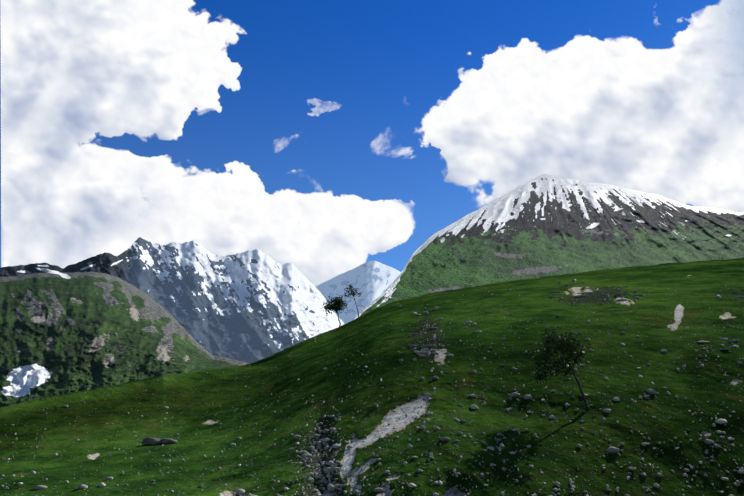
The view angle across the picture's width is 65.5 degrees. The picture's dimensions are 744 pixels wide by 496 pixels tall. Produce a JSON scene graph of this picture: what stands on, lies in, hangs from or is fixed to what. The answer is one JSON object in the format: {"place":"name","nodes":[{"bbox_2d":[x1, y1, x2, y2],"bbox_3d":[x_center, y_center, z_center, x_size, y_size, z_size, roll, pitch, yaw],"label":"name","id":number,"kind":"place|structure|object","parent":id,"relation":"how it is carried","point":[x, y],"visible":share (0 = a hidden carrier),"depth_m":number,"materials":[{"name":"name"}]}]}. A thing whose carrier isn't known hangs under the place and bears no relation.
{"place":"outdoors","nodes":[
{"label":"outdoors","id":0,"kind":"place"},
{"bbox_2d":[0,271,249,406],"bbox_3d":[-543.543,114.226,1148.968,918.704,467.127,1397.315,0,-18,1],"label":"hill","id":1,"kind":"structure","parent":0,"point":[62,333],"depth_m":687.63,"materials":[{"name":"green plant"}]},
{"bbox_2d":[0,237,343,362],"bbox_3d":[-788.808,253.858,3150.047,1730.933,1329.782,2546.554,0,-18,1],"label":"snow range","id":2,"kind":"structure","parent":0,"point":[251,306],"depth_m":3002.15,"materials":[{"name":"white snow"}]},
{"bbox_2d":[316,261,400,323],"bbox_3d":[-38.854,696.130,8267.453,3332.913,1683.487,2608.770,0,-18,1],"label":"snow peak","id":3,"kind":"structure","parent":0,"point":[372,281],"depth_m":8801.46,"materials":[{"name":"white snow"}]},
{"bbox_2d":[0,0,720,271],"label":"sky","id":4,"kind":"structure","parent":0,"point":[384,64],"materials":[{"name":"blue"}]},
{"bbox_2d":[0,258,743,495],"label":"foreground hillside","id":5,"kind":"structure","parent":0,"point":[710,279],"depth_m":53.98,"materials":[{"name":"green plant"}]},
{"bbox_2d":[141,437,177,444],"bbox_3d":[-22.690,20.647,61.837,3.852,0.928,1.623,0,-18,1],"label":"rock","id":6,"kind":"object","parent":5,"relation":"on","point":[150,441],"visible":0.88,"depth_m":61.34,"materials":[{"name":"grey stone"}]},
{"bbox_2d":[322,294,347,328],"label":"ridge tree","id":7,"kind":"object","parent":5,"relation":"on","point":[337,304],"visible":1,"depth_m":142.02,"materials":[{"name":"green plant"}]},
{"bbox_2d":[344,284,361,316],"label":"ridge tree","id":8,"kind":"object","parent":5,"relation":"on","point":[352,293],"visible":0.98,"depth_m":153.91,"materials":[{"name":"green plant"}]},
{"bbox_2d":[0,257,743,495],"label":"scattered rocks","id":9,"kind":"object","parent":5,"relation":"on","point":[334,467],"visible":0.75,"depth_m":43.34,"materials":[{"name":"grey stone"}]},
{"bbox_2d":[530,327,590,408],"bbox_3d":[14.586,9.286,44.602,4.671,6.254,3.322,-9,-20,25],"label":"leaning tree","id":10,"kind":"object","parent":5,"relation":"on","point":[561,346],"visible":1,"depth_m":44.65,"materials":[{"name":"green plant"}]},
{"bbox_2d":[352,174,743,319],"bbox_3d":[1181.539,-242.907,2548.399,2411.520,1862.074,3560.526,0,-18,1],"label":"mountain","id":11,"kind":"structure","parent":0,"point":[541,225],"depth_m":2024.69,"materials":[{"name":"green plant"}]}
]}

